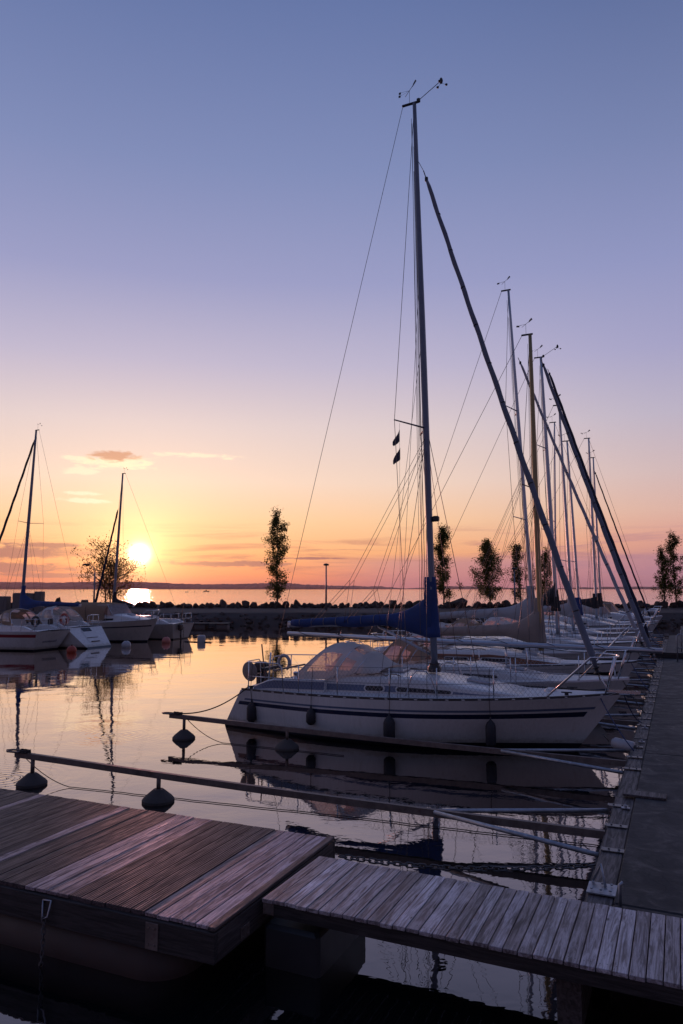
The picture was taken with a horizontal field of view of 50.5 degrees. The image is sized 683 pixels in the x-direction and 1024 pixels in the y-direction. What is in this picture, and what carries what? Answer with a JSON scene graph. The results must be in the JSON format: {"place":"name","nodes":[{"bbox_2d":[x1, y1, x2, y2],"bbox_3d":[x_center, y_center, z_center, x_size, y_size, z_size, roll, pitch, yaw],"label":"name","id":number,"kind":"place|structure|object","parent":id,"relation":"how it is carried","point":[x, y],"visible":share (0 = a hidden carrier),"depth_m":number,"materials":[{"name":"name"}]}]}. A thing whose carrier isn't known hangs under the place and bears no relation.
{"place":"outdoors","nodes":[
{"label":"outdoors","id":0,"kind":"place"},
{"bbox_2d":[0,582,393,588],"bbox_3d":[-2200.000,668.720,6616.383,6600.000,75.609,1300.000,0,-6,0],"label":"wooded shore","id":1,"kind":"structure","parent":0,"point":[68,585],"depth_m":6045.89,"materials":[{"name":"brown plant"}]},
{"bbox_2d":[0,626,682,1023],"bbox_3d":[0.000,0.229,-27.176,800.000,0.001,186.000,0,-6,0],"label":"harbour water","id":2,"kind":"structure","parent":0,"point":[112,702],"depth_m":10.65,"materials":[{"name":"blue liquid"}]},
{"bbox_2d":[0,608,69,650],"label":"motor cruiser","id":3,"kind":"object","parent":2,"relation":"on","point":[18,632],"visible":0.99,"depth_m":36.62,"materials":[{"name":"white plastic"}]},
{"bbox_2d":[0,423,110,648],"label":"sailing boat","id":4,"kind":"object","parent":2,"relation":"on","point":[82,634],"visible":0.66,"depth_m":40.25,"materials":[{"name":"white plastic"}]},
{"bbox_2d":[66,644,76,652],"bbox_3d":[-13.194,6.743,35.364,0.480,0.530,0.480,0,-6,0],"label":"mooring buoy","id":5,"kind":"object","parent":2,"relation":"on","point":[71,649],"visible":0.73,"depth_m":35.20,"materials":[{"name":"red plastic"}]},
{"bbox_2d":[65,602,159,641],"bbox_3d":[-14.233,6.900,44.004,7.600,2.780,2.800,-3,-7,25],"label":"motor cruiser","id":6,"kind":"object","parent":2,"relation":"on","point":[119,622],"visible":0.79,"depth_m":42.65,"materials":[{"name":"white plastic"}]},
{"bbox_2d":[121,640,130,647],"bbox_3d":[-11.441,7.066,38.453,0.500,0.552,0.500,0,-6,0],"label":"mooring buoy","id":7,"kind":"object","parent":2,"relation":"on","point":[126,644],"visible":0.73,"depth_m":38.28,"materials":[{"name":"grey plastic"}]},
{"bbox_2d":[94,467,193,639],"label":"sailing boat","id":8,"kind":"object","parent":2,"relation":"on","point":[174,629],"visible":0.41,"depth_m":46.20,"materials":[{"name":"white plastic"}]},
{"bbox_2d":[162,636,170,642],"bbox_3d":[-10.107,7.410,41.690,0.500,0.552,0.500,0,-6,0],"label":"mooring buoy","id":9,"kind":"object","parent":2,"relation":"on","point":[165,639],"visible":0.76,"depth_m":41.52,"materials":[{"name":"red plastic"}]},
{"bbox_2d":[0,788,334,981],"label":"wooden pontoon","id":10,"kind":"object","parent":2,"relation":"on","point":[142,894],"visible":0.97,"depth_m":6.39,"materials":[{"name":"brown wood"}]},
{"bbox_2d":[39,916,45,965],"bbox_3d":[-2.490,3.587,6.023,0.045,0.401,0.074,1,-6,-12],"label":"hanging chain","id":11,"kind":"object","parent":10,"relation":"hanging from","point":[42,945],"visible":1,"depth_m":6.02,"materials":[{"name":"grey metal"}]},
{"bbox_2d":[184,635,211,642],"bbox_3d":[-8.385,7.467,42.238,1.900,0.580,0.480,-3,-7,25],"label":"mooring bar","id":12,"kind":"object","parent":2,"relation":"on","point":[201,638],"visible":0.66,"depth_m":41.96,"materials":[{"name":"grey plastic"}]},
{"bbox_2d":[225,78,640,748],"bbox_3d":[1.596,-2.375,16.054,8.840,15.318,2.997,-3,-7,25],"label":"sailing boat","id":13,"kind":"object","parent":2,"relation":"on","point":[353,688],"visible":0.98,"depth_m":14.92,"materials":[{"name":"white plastic"}]},
{"bbox_2d":[183,687,247,713],"bbox_3d":[-2.726,4.069,15.628,1.563,0.471,0.025,4,-7,-33],"label":"mooring rope","id":14,"kind":"object","parent":13,"relation":"attached to","point":[218,705],"visible":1,"depth_m":15.65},
{"bbox_2d":[600,698,633,750],"bbox_3d":[4.890,3.729,12.942,0.020,0.699,1.728,0,-6,2],"label":"mooring rope","id":15,"kind":"object","parent":13,"relation":"attached to","point":[616,726],"visible":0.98,"depth_m":12.87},
{"bbox_2d":[624,695,641,722],"bbox_3d":[5.713,3.871,14.170,0.020,0.678,1.114,-5,-8,37],"label":"mooring rope","id":16,"kind":"object","parent":13,"relation":"attached to","point":[630,710],"visible":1,"depth_m":14.04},
{"bbox_2d":[262,856,682,1023],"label":"gangway","id":17,"kind":"object","parent":2,"relation":"on","point":[325,912],"visible":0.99,"depth_m":5.63,"materials":[{"name":"grey wood"}]},
{"bbox_2d":[287,630,662,690],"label":"sailing boat","id":18,"kind":"object","parent":2,"relation":"on","point":[585,681],"visible":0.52,"depth_m":17.86,"materials":[{"name":"white plastic"}]},
{"bbox_2d":[623,680,644,712],"bbox_3d":[6.585,4.133,16.360,0.022,0.620,1.084,0,-6,-3],"label":"mooring rope","id":19,"kind":"object","parent":18,"relation":"attached to","point":[633,697],"visible":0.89,"depth_m":16.30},
{"bbox_2d":[345,318,655,676],"bbox_3d":[4.512,0.034,22.168,9.042,11.818,2.800,-3,-7,25],"label":"sailing boat","id":20,"kind":"object","parent":2,"relation":"on","point":[530,628],"visible":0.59,"depth_m":21.23,"materials":[{"name":"white plastic"}]},
{"bbox_2d":[631,663,649,691],"bbox_3d":[8.036,4.424,19.477,0.022,0.699,1.085,0,-6,-3],"label":"mooring rope","id":21,"kind":"object","parent":20,"relation":"attached to","point":[640,678],"visible":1,"depth_m":19.48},
{"bbox_2d":[371,276,644,659],"bbox_3d":[5.399,-1.087,25.642,9.447,14.783,3.000,-3,-7,25],"label":"sailing boat","id":22,"kind":"object","parent":2,"relation":"on","point":[514,611],"visible":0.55,"depth_m":24.84,"materials":[{"name":"white plastic"}]},
{"bbox_2d":[397,344,650,646],"bbox_3d":[6.863,0.012,28.611,9.521,13.225,3.000,-3,-7,25],"label":"sailing boat","id":23,"kind":"object","parent":2,"relation":"on","point":[552,600],"visible":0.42,"depth_m":27.65,"materials":[{"name":"white plastic"}]},
{"bbox_2d":[459,413,633,631],"bbox_3d":[10.372,1.215,38.154,9.200,12.850,3.000,-3,-7,25],"label":"sailing boat","id":24,"kind":"object","parent":2,"relation":"on","point":[612,629],"visible":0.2,"depth_m":37.76,"materials":[{"name":"white plastic"}]},
{"bbox_2d":[457,394,649,640],"bbox_3d":[8.510,0.908,31.517,8.800,12.057,2.900,-3,-7,25],"label":"sailing boat","id":25,"kind":"object","parent":2,"relation":"on","point":[567,611],"visible":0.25,"depth_m":30.85,"materials":[{"name":"white plastic"}]},
{"bbox_2d":[470,433,652,636],"bbox_3d":[9.940,1.705,34.534,8.800,11.111,2.900,-3,-7,25],"label":"sailing boat","id":26,"kind":"object","parent":2,"relation":"on","point":[579,605],"visible":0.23,"depth_m":33.81,"materials":[{"name":"white plastic"}]},
{"bbox_2d":[484,430,656,631],"bbox_3d":[12.618,1.666,40.827,9.200,12.519,3.000,-3,-7,25],"label":"sailing boat","id":27,"kind":"object","parent":2,"relation":"on","point":[592,602],"visible":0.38,"depth_m":39.79,"materials":[{"name":"white plastic"}]},
{"bbox_2d":[522,450,658,623],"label":"sailing boat","id":28,"kind":"object","parent":2,"relation":"on","point":[597,556],"visible":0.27,"depth_m":42.89,"materials":[{"name":"white plastic"}]},
{"bbox_2d":[582,603,658,620],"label":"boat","id":29,"kind":"object","parent":2,"relation":"on","point":[608,610],"visible":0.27,"depth_m":45.19,"materials":[{"name":"white plastic"}]},
{"bbox_2d":[603,601,659,619],"bbox_3d":[17.725,7.446,49.138,7.200,2.780,2.700,-3,-7,25],"label":"motor cruiser","id":30,"kind":"object","parent":2,"relation":"on","point":[611,606],"visible":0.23,"depth_m":48.18,"materials":[{"name":"white plastic"}]},
{"bbox_2d":[584,626,682,984],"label":"pier","id":31,"kind":"structure","parent":2,"relation":"on","point":[646,867],"depth_m":8.47,"materials":[{"name":"concrete"}]},
{"bbox_2d":[6,749,627,856],"bbox_3d":[-1.103,4.025,9.979,9.416,0.704,1.780,-2,-7,22],"label":"mooring boom","id":32,"kind":"object","parent":31,"relation":"attached to","point":[158,795],"visible":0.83,"depth_m":9.35,"materials":[{"name":"metal"}]},
{"bbox_2d":[19,749,30,753],"bbox_3d":[-5.077,3.842,11.624,0.234,0.071,0.126,-2,-6,20],"label":"mooring rope","id":33,"kind":"object","parent":32,"relation":"attached to","point":[23,751],"visible":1,"depth_m":11.57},
{"bbox_2d":[26,759,600,845],"bbox_3d":[-0.879,3.993,10.181,8.798,0.399,0.097,-2,-6,19],"label":"mooring rope","id":34,"kind":"object","parent":32,"relation":"attached to","point":[311,812],"visible":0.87,"depth_m":9.99,"materials":[{"name":"fabric"}]},
{"bbox_2d":[162,712,642,773],"bbox_3d":[0.512,4.395,13.452,9.416,0.704,1.780,-3,-7,23],"label":"mooring boom","id":35,"kind":"object","parent":31,"relation":"attached to","point":[185,734],"visible":0.84,"depth_m":12.98,"materials":[{"name":"metal"}]},
{"bbox_2d":[186,718,343,755],"bbox_3d":[-1.593,4.416,14.251,3.605,0.421,0.038,-3,-7,25],"label":"mooring rope","id":36,"kind":"object","parent":35,"relation":"attached to","point":[261,746],"visible":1,"depth_m":14.26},
{"bbox_2d":[338,854,595,872],"bbox_3d":[1.264,3.593,7.375,2.612,0.147,0.063,0,-6,3],"label":"mooring chain","id":37,"kind":"object","parent":31,"relation":"hanging from","point":[505,868],"visible":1,"depth_m":7.36,"materials":[{"name":"grey metal"}]},
{"bbox_2d":[603,734,636,751],"bbox_3d":[4.853,4.038,12.620,0.575,0.271,0.200,-5,-8,39],"label":"hanging fender","id":38,"kind":"object","parent":31,"relation":"hanging from","point":[618,743],"visible":0.87,"depth_m":12.52,"materials":[{"name":"grey plastic"}]},
{"bbox_2d":[618,881,623,905],"bbox_3d":[2.384,3.250,6.164,0.049,0.200,0.028,0,-6,0],"label":"short stake","id":39,"kind":"object","parent":31,"relation":"on","point":[620,893],"visible":1,"depth_m":6.16,"materials":[{"name":"metal"}]},
{"bbox_2d":[597,711,650,729],"bbox_3d":[2.173,4.767,16.959,9.366,0.704,1.780,-3,-7,24],"label":"mooring boom","id":40,"kind":"object","parent":31,"relation":"attached to","point":[609,722],"visible":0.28,"depth_m":15.26,"materials":[{"name":"metal"}]},
{"bbox_2d":[616,691,655,704],"bbox_3d":[4.655,5.044,19.563,7.066,0.704,1.780,-3,-7,24],"label":"mooring boom","id":41,"kind":"object","parent":31,"relation":"attached to","point":[632,701],"visible":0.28,"depth_m":18.30,"materials":[{"name":"metal"}]},
{"bbox_2d":[626,677,658,687],"bbox_3d":[6.106,5.375,22.676,7.066,0.704,1.780,-3,-7,24],"label":"mooring boom","id":42,"kind":"object","parent":31,"relation":"attached to","point":[639,684],"visible":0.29,"depth_m":21.44,"materials":[{"name":"metal"}]},
{"bbox_2d":[623,789,666,800],"bbox_3d":[3.944,3.679,9.409,0.520,0.028,0.240,-3,-7,26],"label":"loose board","id":43,"kind":"object","parent":31,"relation":"on","point":[646,795],"visible":1,"depth_m":9.37,"materials":[{"name":"grey wood"}]},
{"bbox_2d":[631,666,660,674],"bbox_3d":[7.536,5.701,25.743,7.066,0.704,1.780,-3,-7,24],"label":"mooring boom","id":44,"kind":"object","parent":31,"relation":"attached to","point":[638,671],"visible":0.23,"depth_m":24.52,"materials":[{"name":"metal"}]},
{"bbox_2d":[636,658,662,664],"bbox_3d":[8.966,6.027,28.811,7.066,0.704,1.780,-3,-7,24],"label":"mooring boom","id":45,"kind":"object","parent":31,"relation":"attached to","point":[639,661],"visible":0.24,"depth_m":27.63,"materials":[{"name":"metal"}]},
{"bbox_2d":[640,651,664,656],"bbox_3d":[10.396,6.353,31.878,7.066,0.704,1.780,-3,-7,24],"label":"mooring boom","id":46,"kind":"object","parent":31,"relation":"attached to","point":[644,654],"visible":0.04,"depth_m":30.74,"materials":[{"name":"metal"}]},
{"bbox_2d":[650,641,666,644],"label":"mooring boom","id":47,"kind":"object","parent":31,"relation":"attached to","point":[652,643],"visible":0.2,"depth_m":36.63,"materials":[{"name":"metal"}]},
{"bbox_2d":[650,637,667,640],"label":"mooring boom","id":48,"kind":"object","parent":31,"relation":"attached to","point":[658,639],"visible":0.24,"depth_m":39.88,"materials":[{"name":"metal"}]},
{"bbox_2d":[676,634,682,661],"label":"boarding rail","id":49,"kind":"object","parent":31,"relation":"on","point":[677,647],"visible":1,"depth_m":26.88,"materials":[{"name":"metal"}]},
{"bbox_2d":[622,606,661,620],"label":"sailing boat","id":50,"kind":"object","parent":2,"relation":"on","point":[660,617],"visible":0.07,"depth_m":50.68,"materials":[{"name":"grey plastic"}]},
{"bbox_2d":[0,589,682,606],"bbox_3d":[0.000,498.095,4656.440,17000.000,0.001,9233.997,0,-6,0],"label":"lake water","id":51,"kind":"structure","parent":0,"point":[230,596],"depth_m":340.91,"materials":[{"name":"orange liquid"}]},
{"bbox_2d":[0,604,682,625],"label":"breakwater","id":52,"kind":"object","parent":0,"point":[668,613],"visible":0.27,"depth_m":63.23,"materials":[{"name":"stone"}]},
{"bbox_2d":[0,596,10,610],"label":"concrete block","id":53,"kind":"structure","parent":52,"relation":"on","point":[6,603],"depth_m":64.59,"materials":[{"name":"grey concrete"}]},
{"bbox_2d":[12,593,27,608],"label":"concrete block","id":54,"kind":"structure","parent":52,"relation":"on","point":[15,600],"depth_m":64.59,"materials":[{"name":"grey concrete"}]},
{"bbox_2d":[27,593,33,610],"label":"concrete block","id":55,"kind":"structure","parent":52,"relation":"on","point":[31,595],"depth_m":64.62,"materials":[{"name":"grey concrete"}]},
{"bbox_2d":[34,591,44,610],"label":"concrete block","id":56,"kind":"structure","parent":52,"relation":"on","point":[38,595],"depth_m":64.63,"materials":[{"name":"grey concrete"}]},
{"bbox_2d":[83,564,95,601],"bbox_3d":[-21.536,6.428,61.666,1.115,4.052,0.200,0,-6,0],"label":"lamp post","id":57,"kind":"object","parent":52,"relation":"on","point":[94,582],"visible":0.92,"depth_m":61.64,"materials":[{"name":"grey metal"}]},
{"bbox_2d":[69,530,145,601],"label":"birch tree","id":58,"kind":"object","parent":52,"relation":"on","point":[106,582],"visible":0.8,"depth_m":65.52,"materials":[{"name":"green plant"}]},
{"bbox_2d":[135,601,141,606],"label":"boulder","id":59,"kind":"object","parent":52,"relation":"on","point":[138,604],"visible":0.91,"depth_m":68.26,"materials":[{"name":"stone"}]},
{"bbox_2d":[142,601,149,606],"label":"boulder","id":60,"kind":"object","parent":52,"relation":"on","point":[145,604],"visible":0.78,"depth_m":68.32,"materials":[{"name":"stone"}]},
{"bbox_2d":[149,601,155,607],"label":"boulder","id":61,"kind":"object","parent":52,"relation":"on","point":[152,603],"visible":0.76,"depth_m":67.88,"materials":[{"name":"stone"}]},
{"bbox_2d":[165,602,173,607],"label":"boulder","id":62,"kind":"object","parent":52,"relation":"on","point":[169,604],"visible":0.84,"depth_m":68.20,"materials":[{"name":"stone"}]},
{"bbox_2d":[207,603,213,607],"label":"boulder","id":63,"kind":"object","parent":52,"relation":"on","point":[210,605],"visible":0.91,"depth_m":67.65,"materials":[{"name":"stone"}]},
{"bbox_2d":[219,599,226,607],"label":"boulder","id":64,"kind":"object","parent":52,"relation":"on","point":[223,603],"visible":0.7,"depth_m":68.36,"materials":[{"name":"stone"}]},
{"bbox_2d":[242,600,249,607],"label":"boulder","id":65,"kind":"object","parent":52,"relation":"on","point":[244,602],"visible":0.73,"depth_m":68.35,"materials":[{"name":"stone"}]},
{"bbox_2d":[250,602,257,607],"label":"boulder","id":66,"kind":"object","parent":52,"relation":"on","point":[253,604],"visible":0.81,"depth_m":67.99,"materials":[{"name":"stone"}]},
{"bbox_2d":[261,602,267,607],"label":"boulder","id":67,"kind":"object","parent":52,"relation":"on","point":[265,605],"visible":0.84,"depth_m":67.89,"materials":[{"name":"stone"}]},
{"bbox_2d":[261,507,290,607],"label":"birch tree","id":68,"kind":"object","parent":52,"relation":"on","point":[276,558],"visible":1,"depth_m":67.73,"materials":[{"name":"green plant"}]},
{"bbox_2d":[281,601,288,607],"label":"boulder","id":69,"kind":"object","parent":52,"relation":"on","point":[284,604],"visible":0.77,"depth_m":67.89,"materials":[{"name":"stone"}]},
{"bbox_2d":[323,563,328,609],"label":"lamp post","id":70,"kind":"object","parent":52,"relation":"on","point":[326,564],"visible":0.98,"depth_m":65.62,"materials":[{"name":"grey metal"}]},
{"bbox_2d":[44,603,682,625],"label":"rock rubble","id":71,"kind":"object","parent":52,"relation":"on","point":[370,605],"visible":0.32,"depth_m":62.31,"materials":[{"name":"stone"}]},
{"bbox_2d":[371,601,378,607],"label":"boulder","id":72,"kind":"object","parent":52,"relation":"on","point":[374,604],"visible":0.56,"depth_m":68.68,"materials":[{"name":"stone"}]},
{"bbox_2d":[388,600,396,607],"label":"boulder","id":73,"kind":"object","parent":52,"relation":"on","point":[392,603],"visible":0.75,"depth_m":67.73,"materials":[{"name":"stone"}]},
{"bbox_2d":[405,601,412,606],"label":"boulder","id":74,"kind":"object","parent":52,"relation":"on","point":[409,603],"visible":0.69,"depth_m":68.52,"materials":[{"name":"stone"}]},
{"bbox_2d":[425,523,463,604],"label":"birch tree","id":75,"kind":"object","parent":52,"relation":"on","point":[441,576],"visible":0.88,"depth_m":68.77,"materials":[{"name":"green plant"}]},
{"bbox_2d":[444,601,452,607],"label":"boulder","id":76,"kind":"object","parent":52,"relation":"on","point":[447,605],"visible":0.85,"depth_m":67.78,"materials":[{"name":"stone"}]},
{"bbox_2d":[454,598,467,607],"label":"boulder","id":77,"kind":"object","parent":52,"relation":"on","point":[460,601],"visible":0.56,"depth_m":68.42,"materials":[{"name":"stone"}]},
{"bbox_2d":[472,601,480,607],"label":"boulder","id":78,"kind":"object","parent":52,"relation":"on","point":[478,605],"visible":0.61,"depth_m":67.95,"materials":[{"name":"stone"}]},
{"bbox_2d":[468,537,505,607],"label":"birch tree","id":79,"kind":"object","parent":52,"relation":"on","point":[485,546],"visible":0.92,"depth_m":67.57,"materials":[{"name":"green plant"}]},
{"bbox_2d":[493,602,501,607],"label":"boulder","id":80,"kind":"object","parent":52,"relation":"on","point":[499,605],"visible":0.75,"depth_m":68.20,"materials":[{"name":"stone"}]},
{"bbox_2d":[501,600,510,606],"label":"boulder","id":81,"kind":"object","parent":52,"relation":"on","point":[505,603],"visible":0.73,"depth_m":67.89,"materials":[{"name":"stone"}]},
{"bbox_2d":[511,567,516,604],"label":"lamp post","id":82,"kind":"object","parent":52,"relation":"on","point":[514,568],"visible":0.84,"depth_m":65.58,"materials":[{"name":"black metal"}]},
{"bbox_2d":[504,542,528,601],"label":"birch tree","id":83,"kind":"object","parent":52,"relation":"on","point":[518,573],"visible":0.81,"depth_m":68.64,"materials":[{"name":"green plant"}]},
{"bbox_2d":[532,547,552,593],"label":"birch tree","id":84,"kind":"object","parent":52,"relation":"on","point":[545,564],"visible":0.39,"depth_m":68.47,"materials":[{"name":"green plant"}]},
{"bbox_2d":[654,601,659,607],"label":"boulder","id":85,"kind":"object","parent":52,"relation":"on","point":[656,603],"visible":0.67,"depth_m":68.00,"materials":[{"name":"stone"}]},
{"bbox_2d":[651,545,674,601],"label":"birch tree","id":86,"kind":"object","parent":52,"relation":"on","point":[662,587],"visible":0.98,"depth_m":68.61,"materials":[{"name":"green plant"}]},
{"bbox_2d":[659,601,667,607],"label":"boulder","id":87,"kind":"object","parent":52,"relation":"on","point":[663,604],"visible":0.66,"depth_m":68.10,"materials":[{"name":"stone"}]},
{"bbox_2d":[658,529,682,602],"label":"birch tree","id":88,"kind":"object","parent":52,"relation":"on","point":[674,541],"visible":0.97,"depth_m":68.78,"materials":[{"name":"green plant"}]},
{"bbox_2d":[669,602,676,607],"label":"boulder","id":89,"kind":"object","parent":52,"relation":"on","point":[673,605],"visible":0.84,"depth_m":68.18,"materials":[{"name":"stone"}]},
{"bbox_2d":[677,600,682,606],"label":"boulder","id":90,"kind":"object","parent":52,"relation":"on","point":[679,603],"visible":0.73,"depth_m":68.41,"materials":[{"name":"stone"}]},
{"bbox_2d":[0,0,682,587],"label":"sky","id":91,"kind":"structure","parent":0,"point":[191,191],"materials":[{"name":"blue"}]},
{"bbox_2d":[331,585,682,588],"bbox_3d":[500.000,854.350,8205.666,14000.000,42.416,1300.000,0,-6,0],"label":"shore","id":92,"kind":"structure","parent":0,"point":[456,587],"depth_m":7681.17,"materials":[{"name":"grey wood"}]}
]}

